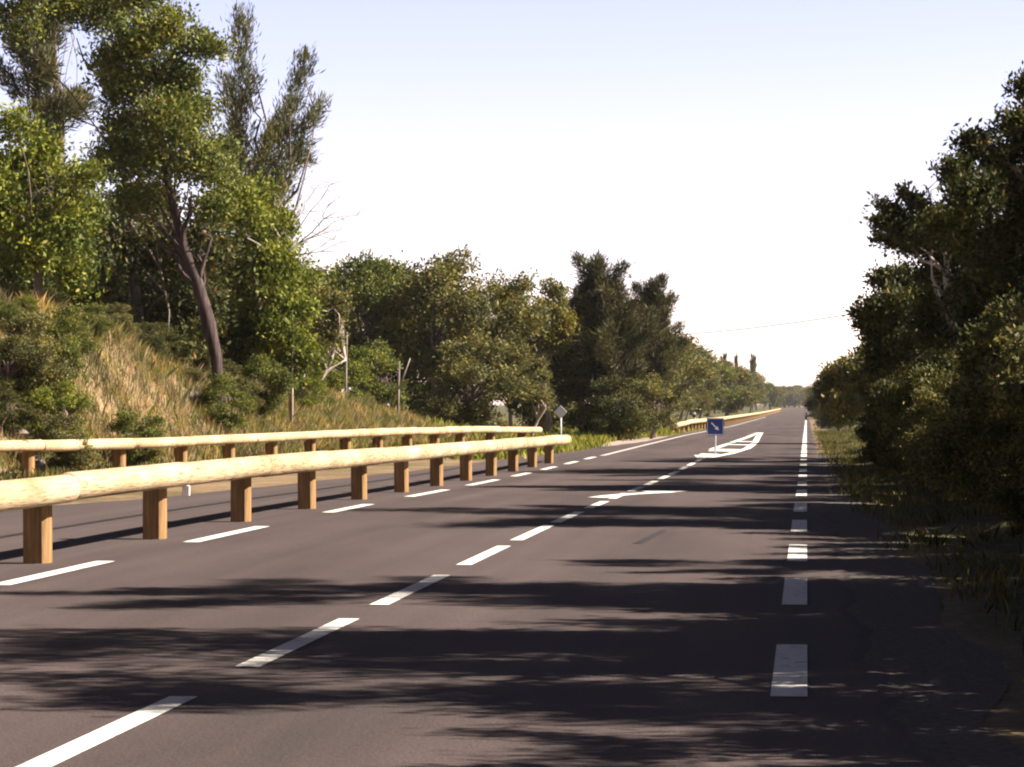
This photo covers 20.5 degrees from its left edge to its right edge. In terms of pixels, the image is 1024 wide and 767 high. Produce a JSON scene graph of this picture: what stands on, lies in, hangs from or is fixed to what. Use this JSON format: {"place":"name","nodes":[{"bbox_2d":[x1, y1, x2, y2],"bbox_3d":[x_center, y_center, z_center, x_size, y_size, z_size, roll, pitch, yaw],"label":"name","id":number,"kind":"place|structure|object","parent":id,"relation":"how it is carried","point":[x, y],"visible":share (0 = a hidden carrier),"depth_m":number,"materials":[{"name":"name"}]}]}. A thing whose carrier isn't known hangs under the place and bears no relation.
{"place":"outdoors","nodes":[
{"label":"outdoors","id":0,"kind":"place"},
{"bbox_2d":[0,442,640,570],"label":"slip road","id":1,"kind":"structure","parent":0,"point":[68,541],"depth_m":36.93,"materials":[{"name":"asphalt"}]},
{"bbox_2d":[0,467,459,536],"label":"tar seam","id":2,"kind":"object","parent":1,"relation":"on","point":[193,506],"visible":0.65,"depth_m":37.84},
{"bbox_2d":[0,408,937,766],"bbox_3d":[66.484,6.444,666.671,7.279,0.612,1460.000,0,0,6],"label":"road","id":3,"kind":"structure","parent":0,"point":[592,638],"depth_m":17.14,"materials":[{"name":"asphalt"}]},
{"bbox_2d":[0,435,571,563],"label":"wooden guardrail","id":4,"kind":"object","parent":3,"relation":"on","point":[35,499],"visible":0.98,"depth_m":31.69,"materials":[{"name":"beige wood"}]},
{"bbox_2d":[0,457,594,584],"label":"edge line","id":5,"kind":"object","parent":3,"relation":"on","point":[46,574],"visible":1,"depth_m":28.79,"materials":[{"name":"paint"}]},
{"bbox_2d":[16,456,707,766],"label":"line","id":6,"kind":"object","parent":3,"relation":"on","point":[53,757],"visible":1,"depth_m":15.10,"materials":[{"name":"paint"}]},
{"bbox_2d":[593,491,682,497],"bbox_3d":[1.956,1.768,45.201,0.767,0.028,4.479,0,0,17],"label":"painted arrow","id":7,"kind":"object","parent":3,"relation":"on","point":[613,495],"visible":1,"depth_m":45.57,"materials":[{"name":"paint"}]},
{"bbox_2d":[695,433,762,457],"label":"painted island","id":8,"kind":"structure","parent":3,"relation":"on","point":[755,441],"depth_m":99.83,"materials":[{"name":"paint"}]},
{"bbox_2d":[707,418,723,453],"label":"traffic sign","id":9,"kind":"object","parent":8,"relation":"on","point":[715,426],"visible":0.84,"depth_m":85.80,"materials":[{"name":"blue metal"}]},
{"bbox_2d":[770,420,806,695],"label":"edge line","id":10,"kind":"object","parent":3,"relation":"on","point":[789,678],"visible":0.94,"depth_m":16.03,"materials":[{"name":"paint"}]},
{"bbox_2d":[0,307,1023,749],"bbox_3d":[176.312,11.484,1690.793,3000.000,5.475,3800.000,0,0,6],"label":"ground","id":11,"kind":"structure","parent":0,"point":[1004,717],"depth_m":26.85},
{"bbox_2d":[0,280,20,299],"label":"shrub","id":12,"kind":"object","parent":11,"relation":"on","point":[5,284],"visible":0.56,"depth_m":70.63,"materials":[{"name":"green plant"}]},
{"bbox_2d":[0,299,26,330],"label":"shrub","id":13,"kind":"object","parent":11,"relation":"on","point":[9,310],"visible":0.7,"depth_m":64.40,"materials":[{"name":"green plant"}]},
{"bbox_2d":[0,388,43,432],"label":"shrub","id":14,"kind":"object","parent":11,"relation":"on","point":[8,412],"visible":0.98,"depth_m":61.27,"materials":[{"name":"green plant"}]},
{"bbox_2d":[0,334,50,405],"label":"shrub","id":15,"kind":"object","parent":11,"relation":"on","point":[26,361],"visible":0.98,"depth_m":62.36,"materials":[{"name":"green plant"}]},
{"bbox_2d":[11,294,40,313],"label":"shrub","id":16,"kind":"object","parent":11,"relation":"on","point":[30,299],"visible":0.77,"depth_m":68.47,"materials":[{"name":"green plant"}]},
{"bbox_2d":[0,311,76,400],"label":"shrub","id":17,"kind":"object","parent":11,"relation":"on","point":[53,372],"visible":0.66,"depth_m":63.09,"materials":[{"name":"green plant"}]},
{"bbox_2d":[28,287,67,306],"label":"shrub","id":18,"kind":"object","parent":11,"relation":"on","point":[56,296],"visible":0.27,"depth_m":71.55,"materials":[{"name":"green plant"}]},
{"bbox_2d":[0,3,102,167],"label":"casuarina tree","id":19,"kind":"object","parent":11,"relation":"on","point":[40,77],"visible":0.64,"depth_m":89.80,"materials":[{"name":"green plant"}]},
{"bbox_2d":[17,376,98,438],"bbox_3d":[-10.004,0.790,62.350,1.820,1.932,1.784,0,0,-29],"label":"shrub","id":20,"kind":"object","parent":11,"relation":"on","point":[46,400],"visible":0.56,"depth_m":62.17,"materials":[{"name":"green plant"}]},
{"bbox_2d":[21,296,101,377],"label":"shrub","id":21,"kind":"object","parent":11,"relation":"on","point":[66,317],"visible":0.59,"depth_m":66.25,"materials":[{"name":"green plant"}]},
{"bbox_2d":[0,99,124,304],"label":"leafy tree","id":22,"kind":"object","parent":11,"relation":"on","point":[37,238],"visible":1,"depth_m":70.40,"materials":[{"name":"green plant"}]},
{"bbox_2d":[25,410,103,472],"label":"shrub","id":23,"kind":"object","parent":11,"relation":"on","point":[80,458],"visible":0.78,"depth_m":60.13,"materials":[{"name":"green plant"}]},
{"bbox_2d":[79,302,117,345],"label":"shrub","id":24,"kind":"object","parent":11,"relation":"on","point":[104,324],"visible":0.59,"depth_m":71.34,"materials":[{"name":"green plant"}]},
{"bbox_2d":[103,303,141,339],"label":"shrub","id":25,"kind":"object","parent":11,"relation":"on","point":[124,317],"visible":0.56,"depth_m":75.31,"materials":[{"name":"green plant"}]},
{"bbox_2d":[0,0,256,404],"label":"leaning tree","id":26,"kind":"object","parent":11,"relation":"on","point":[175,111],"visible":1,"depth_m":77.76,"materials":[{"name":"green plant"}]},
{"bbox_2d":[3,163,256,374],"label":"shady tree","id":27,"kind":"object","parent":11,"relation":"on","point":[132,257],"visible":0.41,"depth_m":83.14,"materials":[{"name":"green plant"}]},
{"bbox_2d":[100,404,170,466],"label":"shrub","id":28,"kind":"object","parent":11,"relation":"on","point":[146,430],"visible":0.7,"depth_m":64.12,"materials":[{"name":"green plant"}]},
{"bbox_2d":[133,321,171,361],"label":"shrub","id":29,"kind":"object","parent":11,"relation":"on","point":[161,347],"visible":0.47,"depth_m":77.26,"materials":[{"name":"green plant"}]},
{"bbox_2d":[140,321,183,345],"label":"shrub","id":30,"kind":"object","parent":11,"relation":"on","point":[172,337],"visible":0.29,"depth_m":79.49,"materials":[{"name":"green plant"}]},
{"bbox_2d":[168,344,190,365],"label":"shrub","id":31,"kind":"object","parent":11,"relation":"on","point":[182,353],"visible":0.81,"depth_m":78.33,"materials":[{"name":"green plant"}]},
{"bbox_2d":[181,366,203,385],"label":"shrub","id":32,"kind":"object","parent":11,"relation":"on","point":[195,372],"visible":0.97,"depth_m":77.24,"materials":[{"name":"green plant"}]},
{"bbox_2d":[189,344,244,383],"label":"shrub","id":33,"kind":"object","parent":11,"relation":"on","point":[205,360],"visible":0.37,"depth_m":80.18,"materials":[{"name":"green plant"}]},
{"bbox_2d":[196,370,259,432],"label":"shrub","id":34,"kind":"object","parent":11,"relation":"on","point":[215,392],"visible":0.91,"depth_m":75.96,"materials":[{"name":"green plant"}]},
{"bbox_2d":[0,283,484,473],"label":"dry grass","id":35,"kind":"structure","parent":11,"relation":"on","point":[155,369],"depth_m":73.86,"materials":[{"name":"plant"}]},
{"bbox_2d":[225,375,265,417],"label":"shrub","id":36,"kind":"object","parent":11,"relation":"on","point":[250,386],"visible":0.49,"depth_m":80.12,"materials":[{"name":"green plant"}]},
{"bbox_2d":[191,163,343,422],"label":"green tree","id":37,"kind":"object","parent":11,"relation":"on","point":[277,334],"visible":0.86,"depth_m":84.76,"materials":[{"name":"green plant"}]},
{"bbox_2d":[236,351,299,418],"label":"shrub","id":38,"kind":"object","parent":11,"relation":"on","point":[279,380],"visible":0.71,"depth_m":81.05,"materials":[{"name":"green plant"}]},
{"bbox_2d":[208,0,333,303],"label":"casuarina tree","id":39,"kind":"object","parent":11,"relation":"on","point":[295,151],"visible":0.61,"depth_m":91.22,"materials":[{"name":"green plant"}]},
{"bbox_2d":[0,426,541,476],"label":"wooden guardrail","id":40,"kind":"object","parent":11,"relation":"on","point":[117,447],"visible":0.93,"depth_m":69.78,"materials":[{"name":"wood"}]},
{"bbox_2d":[289,348,293,425],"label":"dead sapling","id":41,"kind":"object","parent":11,"relation":"on","point":[291,405],"visible":0.76,"depth_m":84.10,"materials":[{"name":"wood"}]},
{"bbox_2d":[0,435,598,480],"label":"bank grass","id":42,"kind":"structure","parent":11,"relation":"on","point":[7,475],"depth_m":59.78,"materials":[{"name":"plant"}]},
{"bbox_2d":[284,364,326,407],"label":"shrub","id":43,"kind":"object","parent":11,"relation":"on","point":[315,386],"visible":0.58,"depth_m":89.00,"materials":[{"name":"green plant"}]},
{"bbox_2d":[286,265,356,378],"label":"tree","id":44,"kind":"object","parent":11,"relation":"on","point":[333,332],"visible":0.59,"depth_m":97.05,"materials":[{"name":"green plant"}]},
{"bbox_2d":[274,169,371,305],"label":"bare tree","id":45,"kind":"object","parent":11,"relation":"on","point":[317,234],"visible":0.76,"depth_m":87.88,"materials":[{"name":"wood"}]},
{"bbox_2d":[310,379,336,406],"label":"shrub","id":46,"kind":"object","parent":11,"relation":"on","point":[326,390],"visible":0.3,"depth_m":92.90,"materials":[{"name":"green plant"}]},
{"bbox_2d":[310,338,377,402],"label":"tree","id":47,"kind":"object","parent":11,"relation":"on","point":[357,372],"visible":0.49,"depth_m":105.07,"materials":[{"name":"green plant"}]},
{"bbox_2d":[344,288,390,389],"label":"tree","id":48,"kind":"object","parent":11,"relation":"on","point":[362,327],"visible":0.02,"depth_m":151.82,"materials":[{"name":"green plant"}]},
{"bbox_2d":[315,248,427,382],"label":"tree","id":49,"kind":"object","parent":11,"relation":"on","point":[372,283],"visible":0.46,"depth_m":124.33,"materials":[{"name":"green plant"}]},
{"bbox_2d":[347,336,412,408],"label":"tree","id":50,"kind":"object","parent":11,"relation":"on","point":[382,360],"visible":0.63,"depth_m":112.35,"materials":[{"name":"green plant"}]},
{"bbox_2d":[353,315,452,419],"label":"tree","id":51,"kind":"object","parent":11,"relation":"on","point":[414,386],"visible":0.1,"depth_m":128.44,"materials":[{"name":"green plant"}]},
{"bbox_2d":[397,358,410,416],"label":"dead sapling","id":52,"kind":"object","parent":11,"relation":"on","point":[398,388],"visible":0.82,"depth_m":101.95,"materials":[{"name":"wood"}]},
{"bbox_2d":[360,253,463,372],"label":"tree","id":53,"kind":"object","parent":11,"relation":"on","point":[409,270],"visible":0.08,"depth_m":130.19,"materials":[{"name":"green plant"}]},
{"bbox_2d":[371,244,503,415],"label":"tree","id":54,"kind":"object","parent":11,"relation":"on","point":[404,317],"visible":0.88,"depth_m":122.22,"materials":[{"name":"green plant"}]},
{"bbox_2d":[233,401,703,459],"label":"green grass","id":55,"kind":"structure","parent":11,"relation":"on","point":[582,441],"depth_m":104.13,"materials":[{"name":"plant"}]},
{"bbox_2d":[410,334,546,435],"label":"tree","id":56,"kind":"object","parent":11,"relation":"on","point":[462,404],"visible":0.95,"depth_m":116.29,"materials":[{"name":"green plant"}]},
{"bbox_2d":[437,266,559,423],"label":"tree","id":57,"kind":"object","parent":11,"relation":"on","point":[517,322],"visible":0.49,"depth_m":123.86,"materials":[{"name":"green plant"}]},
{"bbox_2d":[503,356,557,436],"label":"tree","id":58,"kind":"object","parent":11,"relation":"on","point":[542,399],"visible":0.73,"depth_m":118.39,"materials":[{"name":"green plant"}]},
{"bbox_2d":[502,352,586,430],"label":"tree","id":59,"kind":"object","parent":11,"relation":"on","point":[524,414],"visible":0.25,"depth_m":139.35,"materials":[{"name":"green plant"}]},
{"bbox_2d":[528,273,582,431],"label":"tree","id":60,"kind":"object","parent":11,"relation":"on","point":[560,330],"visible":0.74,"depth_m":131.82,"materials":[{"name":"green plant"}]},
{"bbox_2d":[523,281,603,432],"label":"casuarina tree","id":61,"kind":"object","parent":11,"relation":"on","point":[558,365],"visible":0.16,"depth_m":135.77,"materials":[{"name":"green plant"}]},
{"bbox_2d":[549,357,624,435],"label":"tree","id":62,"kind":"object","parent":11,"relation":"on","point":[572,389],"visible":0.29,"depth_m":129.78,"materials":[{"name":"green plant"}]},
{"bbox_2d":[569,374,661,439],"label":"tree","id":63,"kind":"object","parent":11,"relation":"on","point":[628,419],"visible":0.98,"depth_m":121.56,"materials":[{"name":"green plant"}]},
{"bbox_2d":[567,246,665,432],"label":"casuarina tree","id":64,"kind":"object","parent":11,"relation":"on","point":[613,308],"visible":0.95,"depth_m":127.93,"materials":[{"name":"green plant"}]},
{"bbox_2d":[598,436,667,446],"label":"pull off","id":65,"kind":"object","parent":11,"relation":"on","point":[619,442],"visible":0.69,"depth_m":117.71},
{"bbox_2d":[619,370,680,438],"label":"tree","id":66,"kind":"object","parent":11,"relation":"on","point":[651,389],"visible":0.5,"depth_m":126.33,"materials":[{"name":"green plant"}]},
{"bbox_2d":[619,357,684,406],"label":"tree","id":67,"kind":"object","parent":11,"relation":"on","point":[675,377],"visible":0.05,"depth_m":136.20,"materials":[{"name":"green plant"}]},
{"bbox_2d":[620,269,693,437],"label":"casuarina tree","id":68,"kind":"object","parent":11,"relation":"on","point":[665,349],"visible":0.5,"depth_m":131.78,"materials":[{"name":"green plant"}]},
{"bbox_2d":[656,332,724,427],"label":"tree","id":69,"kind":"object","parent":11,"relation":"on","point":[687,369],"visible":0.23,"depth_m":164.20,"materials":[{"name":"green plant"}]},
{"bbox_2d":[659,345,721,423],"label":"tree","id":70,"kind":"object","parent":11,"relation":"on","point":[696,380],"visible":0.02,"depth_m":236.51,"materials":[{"name":"green plant"}]},
{"bbox_2d":[661,331,721,417],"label":"tree","id":71,"kind":"object","parent":11,"relation":"on","point":[701,350],"visible":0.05,"depth_m":309.63,"materials":[{"name":"green plant"}]},
{"bbox_2d":[679,382,706,420],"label":"tree","id":72,"kind":"object","parent":11,"relation":"on","point":[692,389],"visible":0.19,"depth_m":264.04,"materials":[{"name":"green plant"}]},
{"bbox_2d":[688,376,721,418],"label":"tree","id":73,"kind":"object","parent":11,"relation":"on","point":[713,384],"visible":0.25,"depth_m":297.89,"materials":[{"name":"green plant"}]},
{"bbox_2d":[689,366,726,414],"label":"tree","id":74,"kind":"object","parent":11,"relation":"on","point":[718,399],"visible":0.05,"depth_m":380.30,"materials":[{"name":"green plant"}]},
{"bbox_2d":[670,408,780,432],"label":"wooden guardrail","id":75,"kind":"object","parent":11,"relation":"on","point":[702,422],"visible":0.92,"depth_m":237.30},
{"bbox_2d":[705,356,746,416],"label":"tree","id":76,"kind":"object","parent":11,"relation":"on","point":[731,392],"visible":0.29,"depth_m":382.83,"materials":[{"name":"green plant"}]},
{"bbox_2d":[700,359,765,415],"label":"tree","id":77,"kind":"object","parent":11,"relation":"on","point":[745,375],"visible":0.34,"depth_m":397.35,"materials":[{"name":"green plant"}]},
{"bbox_2d":[747,378,775,409],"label":"tree","id":78,"kind":"object","parent":11,"relation":"on","point":[769,385],"visible":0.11,"depth_m":772.62,"materials":[{"name":"green plant"}]},
{"bbox_2d":[759,386,787,409],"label":"tree","id":79,"kind":"object","parent":11,"relation":"on","point":[775,399],"visible":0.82,"depth_m":886.95,"materials":[{"name":"green plant"}]},
{"bbox_2d":[771,385,806,407],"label":"tree","id":80,"kind":"object","parent":11,"relation":"on","point":[795,398],"visible":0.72,"depth_m":1399.69,"materials":[{"name":"green plant"}]},
{"bbox_2d":[801,383,836,428],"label":"tree","id":81,"kind":"object","parent":11,"relation":"on","point":[810,404],"visible":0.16,"depth_m":198.84,"materials":[{"name":"green plant"}]},
{"bbox_2d":[808,362,848,432],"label":"tree","id":82,"kind":"object","parent":11,"relation":"on","point":[817,393],"visible":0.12,"depth_m":148.69,"materials":[{"name":"green plant"}]},
{"bbox_2d":[815,338,883,431],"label":"olive tree","id":83,"kind":"object","parent":11,"relation":"on","point":[853,390],"visible":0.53,"depth_m":109.98,"materials":[{"name":"green plant"}]},
{"bbox_2d":[849,409,881,467],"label":"shrub","id":84,"kind":"object","parent":11,"relation":"on","point":[862,421],"visible":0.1,"depth_m":65.37,"materials":[{"name":"green plant"}]},
{"bbox_2d":[856,409,905,476],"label":"shrub","id":85,"kind":"object","parent":11,"relation":"on","point":[869,434],"visible":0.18,"depth_m":56.26,"materials":[{"name":"green plant"}]},
{"bbox_2d":[864,366,905,433],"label":"shrub","id":86,"kind":"object","parent":11,"relation":"on","point":[874,419],"visible":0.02,"depth_m":58.48,"materials":[{"name":"green plant"}]},
{"bbox_2d":[842,253,934,412],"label":"dark tree","id":87,"kind":"object","parent":11,"relation":"on","point":[874,315],"visible":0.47,"depth_m":74.98,"materials":[{"name":"green plant"}]},
{"bbox_2d":[863,340,922,423],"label":"shrub","id":88,"kind":"object","parent":11,"relation":"on","point":[907,356],"visible":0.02,"depth_m":67.01,"materials":[{"name":"green plant"}]},
{"bbox_2d":[879,406,926,486],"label":"shrub","id":89,"kind":"object","parent":11,"relation":"on","point":[896,459],"visible":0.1,"depth_m":48.50,"materials":[{"name":"green plant"}]},
{"bbox_2d":[867,354,953,481],"bbox_3d":[7.495,0.720,50.465,2.319,2.496,2.619,0,0,5],"label":"shrub","id":90,"kind":"object","parent":11,"relation":"on","point":[878,444],"visible":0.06,"depth_m":50.44,"materials":[{"name":"green plant"}]},
{"bbox_2d":[867,335,959,459],"bbox_3d":[8.066,0.507,54.494,2.409,2.899,2.633,0,-1,-40],"label":"shrub","id":91,"kind":"object","parent":11,"relation":"on","point":[877,396],"visible":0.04,"depth_m":54.59,"materials":[{"name":"green plant"}]},
{"bbox_2d":[810,426,1023,681],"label":"verge grass","id":92,"kind":"structure","parent":11,"relation":"on","point":[826,436],"depth_m":32.70,"materials":[{"name":"plant"}]},
{"bbox_2d":[886,373,947,489],"bbox_3d":[6.737,0.800,44.037,1.755,1.932,1.606,0,0,-8],"label":"shrub","id":93,"kind":"object","parent":11,"relation":"on","point":[920,414],"visible":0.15,"depth_m":44.03,"materials":[{"name":"green plant"}]},
{"bbox_2d":[816,453,1023,766],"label":"gravel shoulder","id":94,"kind":"object","parent":11,"relation":"on","point":[950,683],"visible":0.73,"depth_m":15.79},
{"bbox_2d":[879,344,961,489],"bbox_3d":[7.114,0.647,46.477,2.163,2.624,2.121,0,-1,-40],"label":"shrub","id":95,"kind":"object","parent":11,"relation":"on","point":[914,377],"visible":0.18,"depth_m":46.27,"materials":[{"name":"green plant"}]},
{"bbox_2d":[902,369,973,499],"bbox_3d":[6.206,0.746,38.054,1.815,1.953,2.050,0,-1,-39],"label":"shrub","id":96,"kind":"object","parent":11,"relation":"on","point":[941,475],"visible":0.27,"depth_m":38.10,"materials":[{"name":"green plant"}]},
{"bbox_2d":[859,151,1019,362],"bbox_3d":[10.210,-1.629,63.651,4.461,7.190,4.071,0,0,19],"label":"feathery tree","id":97,"kind":"object","parent":11,"relation":"on","point":[893,227],"visible":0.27,"depth_m":63.36,"materials":[{"name":"green plant"}]},
{"bbox_2d":[918,375,962,494],"bbox_3d":[6.876,0.764,41.518,1.865,2.053,1.706,0,0,-23],"label":"shrub","id":98,"kind":"object","parent":11,"relation":"on","point":[930,438],"visible":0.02,"depth_m":41.55,"materials":[{"name":"green plant"}]},
{"bbox_2d":[906,60,1023,336],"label":"dark tree","id":99,"kind":"object","parent":11,"relation":"on","point":[995,186],"visible":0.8,"depth_m":48.86,"materials":[{"name":"green plant"}]},
{"bbox_2d":[924,349,1017,503],"bbox_3d":[6.017,0.614,34.606,1.832,2.266,1.868,0,0,-9],"label":"shrub","id":100,"kind":"object","parent":11,"relation":"on","point":[949,453],"visible":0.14,"depth_m":34.78,"materials":[{"name":"green plant"}]},
{"bbox_2d":[945,294,1023,485],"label":"shrub","id":101,"kind":"object","parent":11,"relation":"on","point":[997,369],"visible":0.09,"depth_m":32.94,"materials":[{"name":"green plant"}]},
{"bbox_2d":[945,284,1023,427],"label":"shrub","id":102,"kind":"object","parent":11,"relation":"on","point":[1005,308],"visible":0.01,"depth_m":36.29,"materials":[{"name":"green plant"}]},
{"bbox_2d":[953,283,1023,372],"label":"shrub","id":103,"kind":"object","parent":11,"relation":"on","point":[977,330],"visible":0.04,"depth_m":39.21,"materials":[{"name":"green plant"}]},
{"bbox_2d":[954,300,1023,415],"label":"shrub","id":104,"kind":"object","parent":11,"relation":"on","point":[978,354],"visible":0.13,"depth_m":34.34,"materials":[{"name":"green plant"}]},
{"bbox_2d":[978,306,1023,481],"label":"shrub","id":105,"kind":"object","parent":11,"relation":"on","point":[1012,391],"visible":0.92,"depth_m":30.03,"materials":[{"name":"green plant"}]},
{"bbox_2d":[982,468,1023,535],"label":"shrub","id":106,"kind":"object","parent":11,"relation":"on","point":[1011,515],"visible":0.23,"depth_m":28.91,"materials":[{"name":"green plant"}]},
{"bbox_2d":[0,0,1023,404],"label":"sky","id":107,"kind":"structure","parent":0,"point":[735,148],"materials":[{"name":"white"}]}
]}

